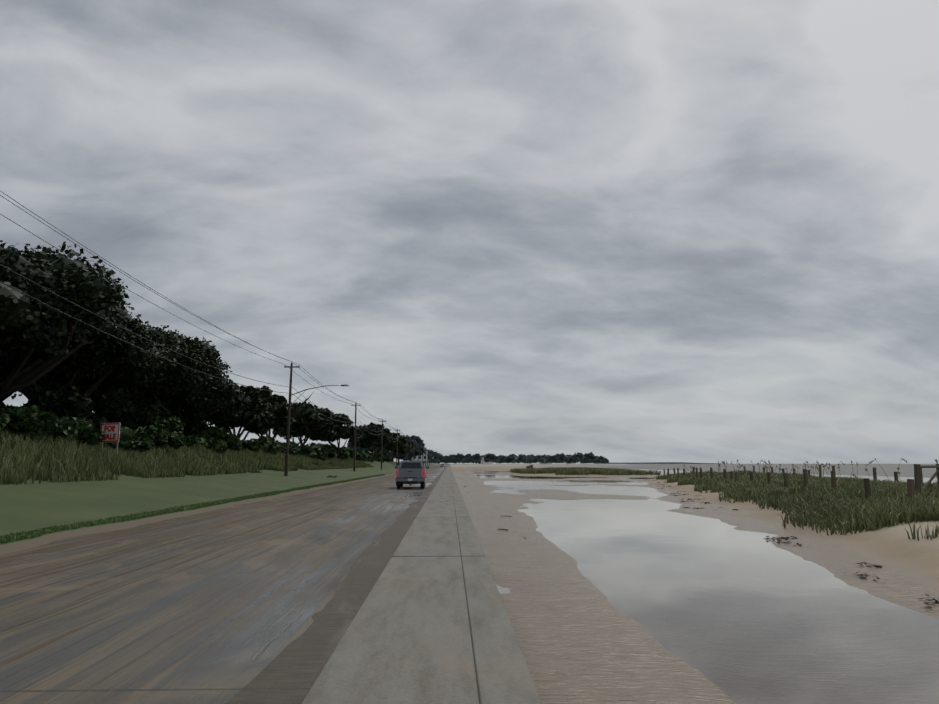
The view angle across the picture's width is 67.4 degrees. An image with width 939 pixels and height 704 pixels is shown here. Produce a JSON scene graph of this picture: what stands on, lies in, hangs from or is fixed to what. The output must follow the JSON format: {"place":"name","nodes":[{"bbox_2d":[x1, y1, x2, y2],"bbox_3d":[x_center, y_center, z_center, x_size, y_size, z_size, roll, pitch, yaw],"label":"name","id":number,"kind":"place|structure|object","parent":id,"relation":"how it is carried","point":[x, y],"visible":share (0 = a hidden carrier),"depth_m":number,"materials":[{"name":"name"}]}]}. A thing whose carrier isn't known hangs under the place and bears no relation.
{"place":"outdoors","nodes":[
{"label":"outdoors","id":0,"kind":"place"},
{"bbox_2d":[0,464,448,703],"bbox_3d":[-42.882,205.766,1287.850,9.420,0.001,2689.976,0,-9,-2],"label":"road","id":1,"kind":"structure","parent":0,"point":[257,601],"depth_m":9.48,"materials":[{"name":"grey asphalt"}]},
{"bbox_2d":[395,461,428,488],"bbox_3d":[-4.267,9.015,51.880,2.560,1.960,6.191,0,-9,-3],"label":"pickup truck","id":2,"kind":"object","parent":1,"relation":"on","point":[410,472],"visible":1,"depth_m":49.12,"materials":[{"name":"grey paint"}]},
{"bbox_2d":[0,461,938,703],"bbox_3d":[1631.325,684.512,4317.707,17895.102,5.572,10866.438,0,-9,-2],"label":"ground","id":3,"kind":"structure","parent":0,"point":[581,639],"depth_m":13.70,"materials":[{"name":"beige sand"}]},
{"bbox_2d":[0,380,208,435],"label":"understorey","id":4,"kind":"object","parent":3,"relation":"on","point":[134,410],"visible":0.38,"depth_m":55.36,"materials":[{"name":"green plant"}]},
{"bbox_2d":[100,422,119,457],"bbox_3d":[-21.462,5.606,41.960,1.500,2.800,0.102,-3,-10,20],"label":"for sale sign","id":5,"kind":"object","parent":3,"relation":"on","point":[111,431],"visible":0.77,"depth_m":42.00,"materials":[{"name":"red"}]},
{"bbox_2d":[0,425,372,484],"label":"tall grass","id":6,"kind":"structure","parent":3,"relation":"on","point":[48,459],"depth_m":41.02,"materials":[{"name":"green plant"}]},
{"bbox_2d":[0,474,384,543],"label":"verge grass","id":7,"kind":"structure","parent":3,"relation":"on","point":[17,536],"depth_m":23.48,"materials":[{"name":"green plant"}]},
{"bbox_2d":[0,405,393,461],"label":"shrubs","id":8,"kind":"object","parent":3,"relation":"on","point":[34,423],"visible":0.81,"depth_m":52.47,"materials":[{"name":"green plant"}]},
{"bbox_2d":[0,240,413,464],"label":"trees","id":9,"kind":"object","parent":3,"relation":"on","point":[41,344],"visible":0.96,"depth_m":51.48,"materials":[{"name":"green plant"}]},
{"bbox_2d":[0,191,431,475],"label":"utility poles","id":10,"kind":"object","parent":3,"relation":"on","point":[291,367],"visible":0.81,"depth_m":65.49,"materials":[{"name":"brown wood"}]},
{"bbox_2d":[302,465,541,703],"bbox_3d":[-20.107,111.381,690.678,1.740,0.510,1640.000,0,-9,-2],"label":"sidewalk","id":11,"kind":"structure","parent":3,"relation":"on","point":[430,623],"depth_m":7.17,"materials":[{"name":"concrete"}]},
{"bbox_2d":[347,435,608,463],"bbox_3d":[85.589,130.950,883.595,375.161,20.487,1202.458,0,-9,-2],"label":"distant trees","id":12,"kind":"object","parent":3,"relation":"on","point":[585,458],"visible":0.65,"depth_m":703.78,"materials":[{"name":"green plant"}]},
{"bbox_2d":[327,475,937,604],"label":"drift debris","id":13,"kind":"object","parent":3,"relation":"on","point":[860,575],"visible":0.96,"depth_m":16.19,"materials":[{"name":"brown wood"}]},
{"bbox_2d":[594,462,727,463],"bbox_3d":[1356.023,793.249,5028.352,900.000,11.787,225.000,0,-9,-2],"label":"shoreline","id":14,"kind":"structure","parent":3,"relation":"on","point":[661,463],"depth_m":5023.22,"materials":[{"name":"grey"}]},
{"bbox_2d":[526,464,938,501],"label":"fence posts","id":15,"kind":"object","parent":3,"relation":"on","point":[916,482],"visible":0.56,"depth_m":24.70,"materials":[{"name":"brown wood"}]},
{"bbox_2d":[682,458,938,499],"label":"sea oats","id":16,"kind":"object","parent":3,"relation":"on","point":[824,466],"visible":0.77,"depth_m":38.41,"materials":[{"name":"brown plant"}]},
{"bbox_2d":[0,0,938,463],"label":"sky","id":17,"kind":"structure","parent":0,"point":[618,231],"materials":[{"name":"grey"}]},
{"bbox_2d":[412,451,574,464],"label":"distant houses","id":18,"kind":"structure","parent":0,"point":[420,459],"depth_m":745.97,"materials":[{"name":"white"}]},
{"bbox_2d":[476,467,938,703],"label":"flood water","id":19,"kind":"structure","parent":0,"point":[738,616],"depth_m":8.95,"materials":[{"name":"grey liquid"}]},
{"bbox_2d":[510,467,938,540],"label":"dune grass","id":20,"kind":"structure","parent":0,"point":[851,508],"depth_m":22.83,"materials":[{"name":"green plant"}]},
{"bbox_2d":[587,464,936,477],"bbox_3d":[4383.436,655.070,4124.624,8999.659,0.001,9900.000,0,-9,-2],"label":"sea water","id":21,"kind":"structure","parent":0,"point":[906,470],"depth_m":254.70,"materials":[{"name":"grey liquid"}]}
]}

